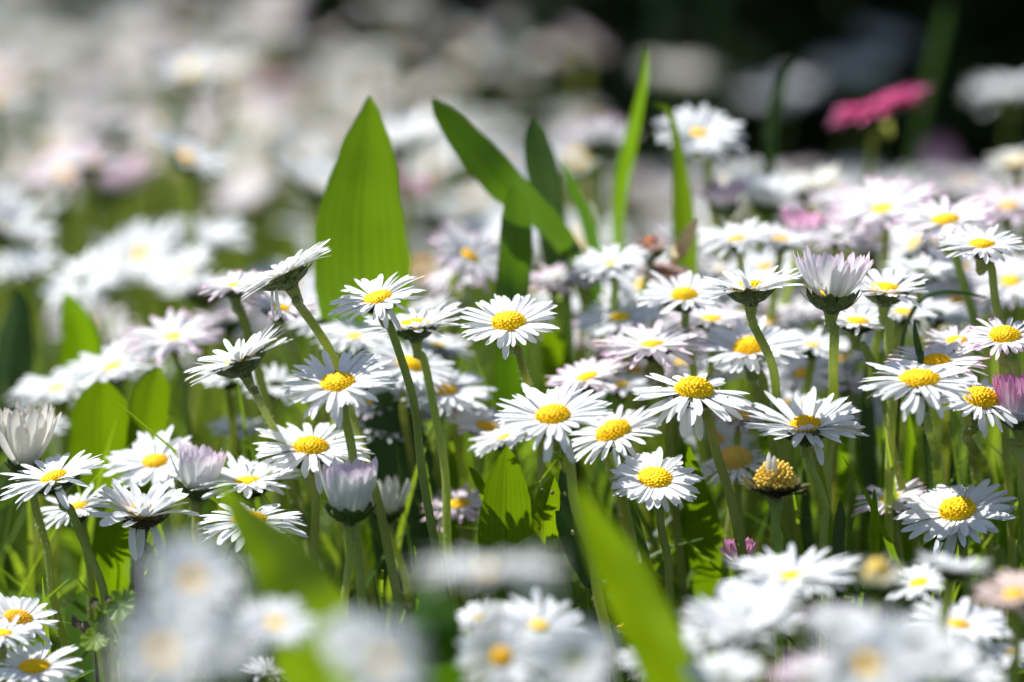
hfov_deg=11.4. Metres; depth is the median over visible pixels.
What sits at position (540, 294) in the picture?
daisy
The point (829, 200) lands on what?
daisy
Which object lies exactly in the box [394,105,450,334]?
daisy
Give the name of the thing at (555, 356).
plantain leaf
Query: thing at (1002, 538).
grass blade
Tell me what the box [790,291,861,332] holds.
daisy
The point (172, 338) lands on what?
daisy
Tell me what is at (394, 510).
spent daisy
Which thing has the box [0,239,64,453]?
daisy
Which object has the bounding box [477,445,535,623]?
plantain leaf
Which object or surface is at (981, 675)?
daisy
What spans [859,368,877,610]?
grass blade
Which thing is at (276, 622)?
daisy
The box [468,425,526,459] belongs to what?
daisy
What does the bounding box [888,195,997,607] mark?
daisy
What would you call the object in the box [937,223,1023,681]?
daisy
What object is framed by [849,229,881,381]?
daisy
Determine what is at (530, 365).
daisy
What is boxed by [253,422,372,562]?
daisy
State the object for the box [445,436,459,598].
grass blade
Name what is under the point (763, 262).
daisy
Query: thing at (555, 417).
daisy
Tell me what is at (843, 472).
grass blade
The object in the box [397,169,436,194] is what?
daisy
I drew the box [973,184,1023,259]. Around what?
daisy
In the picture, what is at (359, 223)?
plantain leaf
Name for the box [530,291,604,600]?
daisy
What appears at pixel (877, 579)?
spent daisy
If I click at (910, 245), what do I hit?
daisy
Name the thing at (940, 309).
daisy
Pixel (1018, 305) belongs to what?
daisy
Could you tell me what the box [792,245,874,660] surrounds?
daisy
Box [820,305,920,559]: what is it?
daisy
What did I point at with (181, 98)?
daisy
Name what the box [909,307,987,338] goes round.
daisy
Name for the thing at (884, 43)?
daisy
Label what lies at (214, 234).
daisy
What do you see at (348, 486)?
daisy bud
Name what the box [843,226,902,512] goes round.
daisy
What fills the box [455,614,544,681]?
daisy
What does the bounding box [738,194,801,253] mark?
daisy
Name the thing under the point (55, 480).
daisy
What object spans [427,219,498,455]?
daisy
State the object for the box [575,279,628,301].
daisy
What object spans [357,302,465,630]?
daisy
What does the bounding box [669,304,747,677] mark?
daisy
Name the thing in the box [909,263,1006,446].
daisy
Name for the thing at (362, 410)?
daisy
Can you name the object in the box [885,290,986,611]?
grass blade
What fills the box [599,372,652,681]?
daisy
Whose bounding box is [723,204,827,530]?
daisy
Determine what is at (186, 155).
daisy
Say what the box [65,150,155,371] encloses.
daisy
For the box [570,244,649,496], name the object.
daisy
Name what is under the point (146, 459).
daisy
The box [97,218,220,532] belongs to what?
daisy
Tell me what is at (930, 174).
daisy
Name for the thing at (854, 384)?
daisy
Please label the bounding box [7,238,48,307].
daisy
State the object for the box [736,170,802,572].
daisy
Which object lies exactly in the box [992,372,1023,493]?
daisy bud
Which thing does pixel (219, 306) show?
daisy
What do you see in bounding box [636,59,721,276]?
daisy
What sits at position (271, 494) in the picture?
daisy
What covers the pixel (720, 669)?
daisy
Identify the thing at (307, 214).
daisy
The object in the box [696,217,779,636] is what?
daisy
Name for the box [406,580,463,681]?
plantain leaf
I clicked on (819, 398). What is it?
daisy
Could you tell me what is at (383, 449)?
plantain leaf
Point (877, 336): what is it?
daisy
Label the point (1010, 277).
daisy
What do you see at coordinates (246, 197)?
daisy
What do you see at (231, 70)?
daisy
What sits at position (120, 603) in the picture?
weed
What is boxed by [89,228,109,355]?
daisy
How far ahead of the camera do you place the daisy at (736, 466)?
1.13 m
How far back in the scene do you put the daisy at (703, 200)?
1.52 m
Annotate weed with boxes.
[80,587,137,681]
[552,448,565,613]
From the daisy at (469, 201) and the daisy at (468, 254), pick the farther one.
the daisy at (469, 201)
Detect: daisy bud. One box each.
[0,398,73,681]
[170,439,226,681]
[319,456,377,611]
[719,537,758,676]
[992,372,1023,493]
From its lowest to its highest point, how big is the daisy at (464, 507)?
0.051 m
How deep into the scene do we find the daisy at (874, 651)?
0.86 m
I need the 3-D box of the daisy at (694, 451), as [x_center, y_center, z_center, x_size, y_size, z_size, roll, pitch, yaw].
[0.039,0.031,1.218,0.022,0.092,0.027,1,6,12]
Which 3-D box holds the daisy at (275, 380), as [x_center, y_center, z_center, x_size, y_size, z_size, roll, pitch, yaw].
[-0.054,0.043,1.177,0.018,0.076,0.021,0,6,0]
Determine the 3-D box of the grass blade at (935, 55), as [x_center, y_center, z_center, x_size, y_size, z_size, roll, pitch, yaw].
[0.118,-0.027,1.508,0.021,0.144,0.007,0,6,0]
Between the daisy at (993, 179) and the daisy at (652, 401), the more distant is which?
the daisy at (993, 179)
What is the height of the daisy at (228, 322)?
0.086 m
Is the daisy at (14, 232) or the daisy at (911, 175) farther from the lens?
the daisy at (911, 175)
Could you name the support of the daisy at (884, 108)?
on the ground at (330, 568)
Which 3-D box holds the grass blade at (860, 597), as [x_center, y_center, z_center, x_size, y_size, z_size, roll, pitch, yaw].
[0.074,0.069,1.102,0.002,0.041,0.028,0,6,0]
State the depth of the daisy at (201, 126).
1.67 m
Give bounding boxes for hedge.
[5,0,1023,314]
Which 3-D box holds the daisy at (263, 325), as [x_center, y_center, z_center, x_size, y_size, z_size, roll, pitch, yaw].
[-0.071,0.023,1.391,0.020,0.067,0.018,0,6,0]
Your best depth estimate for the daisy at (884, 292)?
1.12 m
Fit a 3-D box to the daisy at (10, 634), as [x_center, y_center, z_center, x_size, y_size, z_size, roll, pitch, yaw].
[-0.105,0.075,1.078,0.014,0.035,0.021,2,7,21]
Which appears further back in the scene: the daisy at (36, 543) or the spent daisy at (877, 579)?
the daisy at (36, 543)
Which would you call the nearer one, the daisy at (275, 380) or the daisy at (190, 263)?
the daisy at (275, 380)
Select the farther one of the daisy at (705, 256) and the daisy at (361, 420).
the daisy at (705, 256)
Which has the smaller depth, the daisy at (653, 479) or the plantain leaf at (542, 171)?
the daisy at (653, 479)
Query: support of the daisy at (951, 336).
on the ground at (330, 568)
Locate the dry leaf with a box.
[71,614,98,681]
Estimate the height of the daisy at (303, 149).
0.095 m
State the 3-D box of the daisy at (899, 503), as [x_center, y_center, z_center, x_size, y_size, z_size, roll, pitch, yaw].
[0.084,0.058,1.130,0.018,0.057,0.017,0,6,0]
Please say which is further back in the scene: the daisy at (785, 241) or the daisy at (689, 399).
the daisy at (785, 241)
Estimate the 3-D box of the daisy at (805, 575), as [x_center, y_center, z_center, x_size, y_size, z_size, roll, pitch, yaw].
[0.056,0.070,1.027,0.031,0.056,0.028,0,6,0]
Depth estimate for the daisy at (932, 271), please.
1.17 m
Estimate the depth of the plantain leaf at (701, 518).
1.14 m
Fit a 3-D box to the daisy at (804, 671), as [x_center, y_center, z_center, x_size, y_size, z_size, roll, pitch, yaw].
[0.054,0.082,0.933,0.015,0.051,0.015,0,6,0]
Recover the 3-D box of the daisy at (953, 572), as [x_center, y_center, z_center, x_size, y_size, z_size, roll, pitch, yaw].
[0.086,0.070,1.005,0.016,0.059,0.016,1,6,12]
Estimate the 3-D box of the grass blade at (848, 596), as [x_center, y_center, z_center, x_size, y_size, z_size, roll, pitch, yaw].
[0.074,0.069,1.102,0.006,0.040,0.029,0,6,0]
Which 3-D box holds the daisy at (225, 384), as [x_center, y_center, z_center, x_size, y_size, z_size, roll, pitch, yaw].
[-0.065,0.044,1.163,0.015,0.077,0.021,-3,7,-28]
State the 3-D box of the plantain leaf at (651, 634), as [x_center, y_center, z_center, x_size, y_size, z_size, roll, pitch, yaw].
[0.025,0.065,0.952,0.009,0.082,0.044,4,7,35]
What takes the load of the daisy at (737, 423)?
on the ground at (330, 568)
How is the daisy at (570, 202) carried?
on the ground at (330, 568)
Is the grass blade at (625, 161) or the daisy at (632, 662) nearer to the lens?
the daisy at (632, 662)
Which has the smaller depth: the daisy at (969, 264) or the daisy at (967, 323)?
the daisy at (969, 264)
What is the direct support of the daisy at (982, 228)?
on the ground at (330, 568)
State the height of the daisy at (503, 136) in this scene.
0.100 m
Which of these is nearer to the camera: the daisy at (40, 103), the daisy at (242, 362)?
the daisy at (242, 362)
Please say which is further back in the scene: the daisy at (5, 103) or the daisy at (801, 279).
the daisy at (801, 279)
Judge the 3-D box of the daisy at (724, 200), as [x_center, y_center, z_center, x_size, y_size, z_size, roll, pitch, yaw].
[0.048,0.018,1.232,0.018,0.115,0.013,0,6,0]
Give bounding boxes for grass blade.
[414,545,419,600]
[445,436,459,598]
[561,159,612,507]
[608,49,647,516]
[608,498,627,681]
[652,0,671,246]
[653,103,697,456]
[676,437,694,620]
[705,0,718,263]
[760,62,793,365]
[760,411,771,560]
[800,471,813,601]
[837,428,851,587]
[844,582,854,607]
[856,588,863,610]
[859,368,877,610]
[870,489,880,615]
[880,421,901,609]
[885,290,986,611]
[893,3,949,353]
[903,412,919,577]
[913,320,939,603]
[948,437,963,605]
[966,453,981,604]
[998,455,1007,563]
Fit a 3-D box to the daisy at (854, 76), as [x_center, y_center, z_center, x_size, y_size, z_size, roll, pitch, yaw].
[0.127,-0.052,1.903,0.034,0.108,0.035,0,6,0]
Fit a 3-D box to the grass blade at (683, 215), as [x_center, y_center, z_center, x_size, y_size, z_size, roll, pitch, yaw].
[0.038,0.010,1.215,0.011,0.134,0.029,0,6,0]
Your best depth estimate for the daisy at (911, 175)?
1.45 m
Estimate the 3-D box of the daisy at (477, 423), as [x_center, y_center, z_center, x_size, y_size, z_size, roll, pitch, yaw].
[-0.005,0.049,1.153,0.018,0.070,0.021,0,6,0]
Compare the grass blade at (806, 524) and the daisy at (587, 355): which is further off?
the daisy at (587, 355)
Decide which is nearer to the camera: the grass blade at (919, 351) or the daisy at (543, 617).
the daisy at (543, 617)
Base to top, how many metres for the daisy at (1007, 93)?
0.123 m
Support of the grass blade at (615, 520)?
on the ground at (330, 568)
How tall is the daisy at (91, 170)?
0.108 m
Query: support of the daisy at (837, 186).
on the ground at (330, 568)
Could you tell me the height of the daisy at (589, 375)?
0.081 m
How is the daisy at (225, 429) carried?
on the ground at (330, 568)
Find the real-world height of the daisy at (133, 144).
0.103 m
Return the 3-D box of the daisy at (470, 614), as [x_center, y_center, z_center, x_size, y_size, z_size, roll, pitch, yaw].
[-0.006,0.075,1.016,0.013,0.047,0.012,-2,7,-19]
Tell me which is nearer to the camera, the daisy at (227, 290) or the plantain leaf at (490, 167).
the daisy at (227, 290)
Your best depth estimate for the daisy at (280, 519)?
1.10 m
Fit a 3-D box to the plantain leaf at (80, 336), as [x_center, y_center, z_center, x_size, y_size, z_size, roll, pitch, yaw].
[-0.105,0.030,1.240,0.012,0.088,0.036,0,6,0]
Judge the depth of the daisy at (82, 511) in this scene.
1.13 m
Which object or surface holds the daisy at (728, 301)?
on the ground at (330, 568)
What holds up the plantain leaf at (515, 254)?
on the ground at (330, 568)
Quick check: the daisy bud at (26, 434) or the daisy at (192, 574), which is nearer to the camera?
the daisy at (192, 574)
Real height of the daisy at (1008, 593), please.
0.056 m
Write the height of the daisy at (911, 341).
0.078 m
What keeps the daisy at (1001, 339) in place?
on the ground at (330, 568)
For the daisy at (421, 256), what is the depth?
1.48 m
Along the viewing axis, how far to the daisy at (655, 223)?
1.64 m
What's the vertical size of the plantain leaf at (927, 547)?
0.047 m
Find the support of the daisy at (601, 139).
on the ground at (330, 568)
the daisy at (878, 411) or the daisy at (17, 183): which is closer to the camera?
the daisy at (878, 411)
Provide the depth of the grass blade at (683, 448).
1.18 m
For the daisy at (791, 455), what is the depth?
1.16 m
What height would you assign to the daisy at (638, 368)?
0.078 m
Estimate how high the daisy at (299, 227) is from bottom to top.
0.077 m
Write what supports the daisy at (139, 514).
on the ground at (330, 568)
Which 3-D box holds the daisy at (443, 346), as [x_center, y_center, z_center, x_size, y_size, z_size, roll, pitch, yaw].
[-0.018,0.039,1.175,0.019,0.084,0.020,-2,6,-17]
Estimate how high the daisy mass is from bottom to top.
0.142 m
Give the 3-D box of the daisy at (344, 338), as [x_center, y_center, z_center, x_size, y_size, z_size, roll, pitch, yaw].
[-0.043,0.039,1.168,0.035,0.087,0.020,0,6,0]
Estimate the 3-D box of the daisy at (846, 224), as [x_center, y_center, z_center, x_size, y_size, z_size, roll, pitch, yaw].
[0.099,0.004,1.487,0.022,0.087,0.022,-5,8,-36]
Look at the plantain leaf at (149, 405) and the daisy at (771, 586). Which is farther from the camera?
the plantain leaf at (149, 405)
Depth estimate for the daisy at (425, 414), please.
1.17 m
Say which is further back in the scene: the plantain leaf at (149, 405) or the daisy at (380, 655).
the plantain leaf at (149, 405)
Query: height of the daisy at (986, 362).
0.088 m
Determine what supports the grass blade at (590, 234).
on the ground at (330, 568)
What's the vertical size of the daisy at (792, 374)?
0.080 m
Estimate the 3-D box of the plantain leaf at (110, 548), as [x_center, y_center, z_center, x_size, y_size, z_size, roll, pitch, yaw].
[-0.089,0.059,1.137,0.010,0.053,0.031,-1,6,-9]
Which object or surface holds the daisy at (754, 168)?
on the ground at (330, 568)
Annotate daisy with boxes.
[0,93,32,112]
[0,149,27,161]
[0,169,42,293]
[0,170,27,209]
[0,199,57,328]
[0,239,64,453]
[0,450,118,681]
[0,592,58,681]
[0,615,35,681]
[0,642,82,681]
[3,366,91,648]
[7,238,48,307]
[9,93,66,345]
[24,140,102,262]
[24,182,79,311]
[32,417,69,637]
[35,483,109,620]
[36,247,123,388]
[42,297,138,351]
[49,157,132,301]
[52,112,121,355]
[59,338,197,653]
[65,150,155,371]
[67,135,121,145]
[76,109,151,383]
[84,259,149,349]
[85,478,198,681]
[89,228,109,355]
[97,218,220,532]
[103,425,190,625]
[104,128,158,341]
[108,592,221,681]
[121,308,223,616]
[127,40,202,442]
[136,535,249,680]
[139,344,214,433]
[143,65,201,434]
[145,242,290,528]
[149,127,229,446]
[152,102,221,323]
[153,272,252,540]
[157,48,225,400]
[161,108,230,373]
[163,215,251,521]
[176,79,211,384]
[184,322,309,552]
[185,299,260,606]
[190,451,301,508]
[195,51,258,277]
[196,503,308,681]
[197,371,254,619]
[198,269,306,541]
[198,613,261,681]
[203,164,281,421]
[206,414,267,588]
[212,275,243,461]
[219,307,286,334]
[225,297,271,460]
[227,294,325,608]
[234,239,408,637]
[234,596,317,681]
[240,363,302,528]
[242,657,282,681]
[244,291,384,618]
[247,259,315,537]
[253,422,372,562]
[265,317,390,651]
[272,153,333,521]
[274,210,312,262]
[280,135,340,380]
[281,349,399,624]
[285,308,357,592]
[298,207,341,446]
[298,228,330,420]
[320,610,371,681]
[327,272,445,593]
[331,383,407,418]
[333,613,429,681]
[340,415,428,443]
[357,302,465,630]
[362,338,460,477]
[366,400,454,612]
[370,475,414,617]
[383,104,439,308]
[393,368,496,580]
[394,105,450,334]
[396,140,456,298]
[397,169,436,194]
[399,167,435,208]
[399,197,470,336]
[399,334,477,559]
[401,545,567,681]
[408,289,476,556]
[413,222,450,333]
[420,483,481,681]
[421,268,482,454]
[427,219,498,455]
[437,188,497,366]
[445,206,496,251]
[449,407,505,633]
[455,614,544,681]
[457,600,502,679]
[459,202,539,260]
[459,293,559,491]
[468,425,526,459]
[480,224,500,244]
[484,127,523,358]
[493,381,623,681]
[493,593,589,678]
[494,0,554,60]
[494,140,527,180]
[525,200,563,436]
[527,617,615,681]
[530,260,588,482]
[530,288,549,322]
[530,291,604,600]
[538,310,587,429]
[544,357,630,539]
[550,127,597,358]
[551,138,569,217]
[554,254,621,591]
[558,113,585,296]
[560,113,641,485]
[564,212,630,254]
[567,233,667,605]
[569,319,638,622]
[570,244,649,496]
[570,291,668,584]
[570,404,661,681]
[571,285,589,360]
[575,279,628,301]
[591,319,707,637]
[597,356,667,570]
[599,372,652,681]
[603,255,673,418]
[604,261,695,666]
[610,446,705,627]
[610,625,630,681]
[615,647,644,681]
[631,373,775,681]
[635,218,671,250]
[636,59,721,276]
[636,270,728,650]
[644,285,698,464]
[647,226,713,249]
[647,254,668,442]
[649,305,722,578]
[650,103,758,572]
[650,219,715,453]
[652,258,736,519]
[656,338,717,591]
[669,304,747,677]
[674,410,758,579]
[677,584,804,681]
[678,358,746,620]
[680,646,765,681]
[682,622,734,681]
[690,174,748,449]
[690,260,803,681]
[690,315,810,648]
[695,274,761,528]
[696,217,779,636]
[697,182,735,255]
[700,445,771,655]
[707,211,746,255]
[710,243,735,267]
[711,405,764,657]
[712,157,790,258]
[718,542,864,666]
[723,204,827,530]
[727,248,811,449]
[727,575,802,681]
[728,256,791,296]
[730,296,817,423]
[733,76,820,257]
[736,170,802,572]
[737,452,810,681]
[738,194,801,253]
[740,222,821,538]
[743,386,868,651]
[751,283,823,556]
[759,348,854,563]
[769,326,850,553]
[769,647,832,681]
[770,389,818,616]
[780,162,845,542]
[783,241,825,330]
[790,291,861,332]
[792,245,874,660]
[799,605,938,681]
[800,217,880,558]
[800,599,878,664]
[805,189,882,433]
[807,282,866,396]
[808,54,898,168]
[808,169,860,255]
[814,327,893,440]
[818,385,825,466]
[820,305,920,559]
[821,216,868,282]
[822,371,875,523]
[823,175,943,380]
[825,84,932,397]
[832,291,911,603]
[838,382,883,429]
[843,168,885,186]
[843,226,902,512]
[847,169,934,367]
[847,554,906,616]
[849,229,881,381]
[851,267,928,624]
[851,478,926,627]
[852,298,969,575]
[855,25,920,168]
[858,360,981,602]
[869,301,936,467]
[870,294,910,434]
[872,223,945,484]
[880,253,956,614]
[885,337,989,485]
[886,563,943,619]
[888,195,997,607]
[889,168,963,343]
[890,615,958,662]
[893,478,1017,651]
[909,259,915,346]
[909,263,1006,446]
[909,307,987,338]
[910,596,1011,652]
[911,181,987,324]
[913,549,990,680]
[918,637,986,681]
[919,236,1000,488]
[924,325,1002,673]
[929,205,976,446]
[931,660,1009,681]
[933,228,1022,454]
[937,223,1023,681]
[939,374,1023,576]
[946,170,996,203]
[953,236,992,368]
[960,77,1023,383]
[961,316,1023,570]
[965,255,1023,374]
[969,223,999,382]
[969,569,1023,681]
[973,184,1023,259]
[978,165,1023,373]
[980,640,1023,681]
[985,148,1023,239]
[1004,218,1021,231]
[1004,231,1023,367]
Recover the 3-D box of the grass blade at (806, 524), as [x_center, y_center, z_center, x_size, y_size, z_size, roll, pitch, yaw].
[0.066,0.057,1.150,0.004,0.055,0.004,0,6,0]
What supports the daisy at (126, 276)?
on the ground at (330, 568)
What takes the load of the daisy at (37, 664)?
on the ground at (330, 568)
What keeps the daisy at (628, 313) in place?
on the ground at (330, 568)
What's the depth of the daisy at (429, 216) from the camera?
1.45 m
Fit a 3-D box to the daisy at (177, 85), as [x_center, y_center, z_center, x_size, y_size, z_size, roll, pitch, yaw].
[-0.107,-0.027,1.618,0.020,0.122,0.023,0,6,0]
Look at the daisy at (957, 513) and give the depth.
1.10 m
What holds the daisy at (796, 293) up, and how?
on the ground at (330, 568)
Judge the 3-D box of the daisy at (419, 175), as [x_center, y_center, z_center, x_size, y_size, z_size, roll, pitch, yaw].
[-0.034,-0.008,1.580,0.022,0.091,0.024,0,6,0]
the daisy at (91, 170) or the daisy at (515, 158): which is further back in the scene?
the daisy at (515, 158)
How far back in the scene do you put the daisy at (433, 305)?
1.21 m
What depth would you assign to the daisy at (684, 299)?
1.14 m
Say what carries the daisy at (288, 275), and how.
on the ground at (330, 568)
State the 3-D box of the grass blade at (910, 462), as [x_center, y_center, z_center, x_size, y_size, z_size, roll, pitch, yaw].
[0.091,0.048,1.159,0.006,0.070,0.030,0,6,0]
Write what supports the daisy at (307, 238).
on the ground at (330, 568)
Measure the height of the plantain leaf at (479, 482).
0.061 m
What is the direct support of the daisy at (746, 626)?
on the ground at (330, 568)
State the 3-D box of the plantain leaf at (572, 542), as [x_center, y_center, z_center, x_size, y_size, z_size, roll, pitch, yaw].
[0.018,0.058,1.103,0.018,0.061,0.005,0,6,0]
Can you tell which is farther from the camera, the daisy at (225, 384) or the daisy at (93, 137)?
the daisy at (93, 137)
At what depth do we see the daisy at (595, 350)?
1.20 m
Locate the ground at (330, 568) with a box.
[24,32,1023,681]
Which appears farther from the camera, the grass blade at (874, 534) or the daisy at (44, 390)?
the daisy at (44, 390)
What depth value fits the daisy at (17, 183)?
1.56 m
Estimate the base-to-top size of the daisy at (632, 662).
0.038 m
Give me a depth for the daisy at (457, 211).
1.68 m
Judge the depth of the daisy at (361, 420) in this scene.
1.16 m
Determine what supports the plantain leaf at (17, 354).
on the ground at (330, 568)
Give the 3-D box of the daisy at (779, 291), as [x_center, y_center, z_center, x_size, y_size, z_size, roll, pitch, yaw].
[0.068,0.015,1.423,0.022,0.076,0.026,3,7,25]
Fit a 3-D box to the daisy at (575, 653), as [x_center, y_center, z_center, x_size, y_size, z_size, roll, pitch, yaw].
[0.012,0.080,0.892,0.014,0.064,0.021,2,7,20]
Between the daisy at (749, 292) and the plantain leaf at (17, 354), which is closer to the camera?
the daisy at (749, 292)
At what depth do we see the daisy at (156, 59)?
1.55 m
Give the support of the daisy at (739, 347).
on the ground at (330, 568)
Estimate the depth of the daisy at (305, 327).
1.17 m
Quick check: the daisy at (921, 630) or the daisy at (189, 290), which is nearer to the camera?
the daisy at (921, 630)
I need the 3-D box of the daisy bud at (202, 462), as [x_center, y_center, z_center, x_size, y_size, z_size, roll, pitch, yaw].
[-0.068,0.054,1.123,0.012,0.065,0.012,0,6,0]
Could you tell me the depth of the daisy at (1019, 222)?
1.50 m
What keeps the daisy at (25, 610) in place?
on the ground at (330, 568)
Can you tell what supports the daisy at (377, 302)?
on the ground at (330, 568)
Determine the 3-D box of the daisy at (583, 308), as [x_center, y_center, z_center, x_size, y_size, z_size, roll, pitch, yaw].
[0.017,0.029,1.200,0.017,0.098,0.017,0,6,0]
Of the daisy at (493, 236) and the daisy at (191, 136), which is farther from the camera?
the daisy at (191, 136)
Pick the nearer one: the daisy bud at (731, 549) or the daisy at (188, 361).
the daisy bud at (731, 549)
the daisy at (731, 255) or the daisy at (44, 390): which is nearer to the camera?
the daisy at (44, 390)
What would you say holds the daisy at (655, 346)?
on the ground at (330, 568)
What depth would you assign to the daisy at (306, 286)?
1.31 m
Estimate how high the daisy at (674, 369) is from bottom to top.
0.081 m
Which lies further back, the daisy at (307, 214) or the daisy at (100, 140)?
the daisy at (100, 140)
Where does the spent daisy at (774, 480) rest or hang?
on the ground at (330, 568)
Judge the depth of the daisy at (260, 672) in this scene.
1.06 m
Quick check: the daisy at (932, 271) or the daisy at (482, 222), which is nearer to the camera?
the daisy at (932, 271)
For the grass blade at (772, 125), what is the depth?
1.29 m
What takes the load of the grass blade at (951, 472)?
on the ground at (330, 568)
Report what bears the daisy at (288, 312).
on the ground at (330, 568)
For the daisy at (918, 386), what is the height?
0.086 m
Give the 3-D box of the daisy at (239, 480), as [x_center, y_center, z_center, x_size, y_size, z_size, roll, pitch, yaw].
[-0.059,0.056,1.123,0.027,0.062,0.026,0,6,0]
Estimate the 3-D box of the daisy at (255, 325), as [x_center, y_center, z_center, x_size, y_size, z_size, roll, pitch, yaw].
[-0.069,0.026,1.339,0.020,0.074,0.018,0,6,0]
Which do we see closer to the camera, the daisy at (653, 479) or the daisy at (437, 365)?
the daisy at (653, 479)
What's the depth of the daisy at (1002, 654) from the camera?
1.02 m
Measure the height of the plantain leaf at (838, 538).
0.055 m
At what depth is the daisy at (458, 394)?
1.15 m
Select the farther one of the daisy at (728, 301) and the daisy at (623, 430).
the daisy at (728, 301)
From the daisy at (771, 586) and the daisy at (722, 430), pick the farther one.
the daisy at (722, 430)
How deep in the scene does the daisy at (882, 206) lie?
1.20 m
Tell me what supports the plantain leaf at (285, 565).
on the ground at (330, 568)
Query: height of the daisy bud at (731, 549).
0.046 m
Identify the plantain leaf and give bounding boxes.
[0,290,34,592]
[60,293,100,606]
[69,380,128,616]
[91,503,130,646]
[125,367,170,622]
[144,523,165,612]
[219,481,353,681]
[314,95,411,616]
[358,390,436,625]
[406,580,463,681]
[431,98,664,591]
[469,467,484,501]
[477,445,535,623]
[494,185,532,462]
[523,117,590,618]
[531,475,559,605]
[541,320,571,478]
[555,471,591,590]
[576,483,696,681]
[626,218,697,454]
[683,447,733,654]
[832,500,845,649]
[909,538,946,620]
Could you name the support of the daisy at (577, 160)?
on the ground at (330, 568)
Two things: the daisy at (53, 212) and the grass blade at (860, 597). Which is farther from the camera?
the daisy at (53, 212)
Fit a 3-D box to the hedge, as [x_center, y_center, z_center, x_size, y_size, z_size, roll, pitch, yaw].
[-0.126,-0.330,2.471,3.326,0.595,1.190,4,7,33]
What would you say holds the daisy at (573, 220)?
on the ground at (330, 568)
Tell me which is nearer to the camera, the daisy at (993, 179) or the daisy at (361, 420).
the daisy at (361, 420)
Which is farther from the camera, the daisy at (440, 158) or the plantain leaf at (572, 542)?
the daisy at (440, 158)
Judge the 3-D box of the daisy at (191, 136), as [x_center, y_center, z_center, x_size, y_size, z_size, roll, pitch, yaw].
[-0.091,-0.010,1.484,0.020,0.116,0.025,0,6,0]
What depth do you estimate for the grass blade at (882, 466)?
1.16 m
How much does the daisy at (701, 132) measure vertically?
0.132 m
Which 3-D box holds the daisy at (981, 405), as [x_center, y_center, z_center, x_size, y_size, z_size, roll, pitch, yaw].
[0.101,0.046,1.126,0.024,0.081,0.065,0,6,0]
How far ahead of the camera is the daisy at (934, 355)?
1.12 m
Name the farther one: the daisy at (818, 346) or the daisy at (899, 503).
the daisy at (818, 346)
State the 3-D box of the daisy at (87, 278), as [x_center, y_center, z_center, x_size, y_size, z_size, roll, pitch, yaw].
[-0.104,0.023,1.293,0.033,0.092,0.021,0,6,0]
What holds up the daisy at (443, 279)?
on the ground at (330, 568)
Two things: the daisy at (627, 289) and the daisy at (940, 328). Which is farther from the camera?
the daisy at (940, 328)
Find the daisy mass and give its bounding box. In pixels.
[0,0,1023,386]
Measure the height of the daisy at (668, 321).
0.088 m
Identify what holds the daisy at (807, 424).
on the ground at (330, 568)
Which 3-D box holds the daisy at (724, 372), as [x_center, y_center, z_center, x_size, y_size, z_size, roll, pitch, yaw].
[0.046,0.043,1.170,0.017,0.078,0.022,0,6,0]
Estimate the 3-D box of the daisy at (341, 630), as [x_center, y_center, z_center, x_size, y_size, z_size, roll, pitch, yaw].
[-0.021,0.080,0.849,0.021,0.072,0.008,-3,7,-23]
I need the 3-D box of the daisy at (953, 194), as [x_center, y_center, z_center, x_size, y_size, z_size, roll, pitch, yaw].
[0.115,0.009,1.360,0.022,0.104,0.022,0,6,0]
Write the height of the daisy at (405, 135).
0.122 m
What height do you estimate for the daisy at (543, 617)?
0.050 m
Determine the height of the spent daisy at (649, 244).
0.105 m
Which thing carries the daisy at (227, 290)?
on the ground at (330, 568)
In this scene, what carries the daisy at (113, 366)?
on the ground at (330, 568)
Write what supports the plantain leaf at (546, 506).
on the ground at (330, 568)
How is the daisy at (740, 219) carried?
on the ground at (330, 568)
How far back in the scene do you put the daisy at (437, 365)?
1.15 m
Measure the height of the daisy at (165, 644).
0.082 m
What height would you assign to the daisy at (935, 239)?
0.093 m
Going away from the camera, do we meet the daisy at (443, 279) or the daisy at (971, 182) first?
the daisy at (443, 279)
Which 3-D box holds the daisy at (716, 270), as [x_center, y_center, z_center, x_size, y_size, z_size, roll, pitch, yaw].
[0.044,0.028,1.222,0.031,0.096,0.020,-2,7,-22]
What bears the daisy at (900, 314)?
on the ground at (330, 568)
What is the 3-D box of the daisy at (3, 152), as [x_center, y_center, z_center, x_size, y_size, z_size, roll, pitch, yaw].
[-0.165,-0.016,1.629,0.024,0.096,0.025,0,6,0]

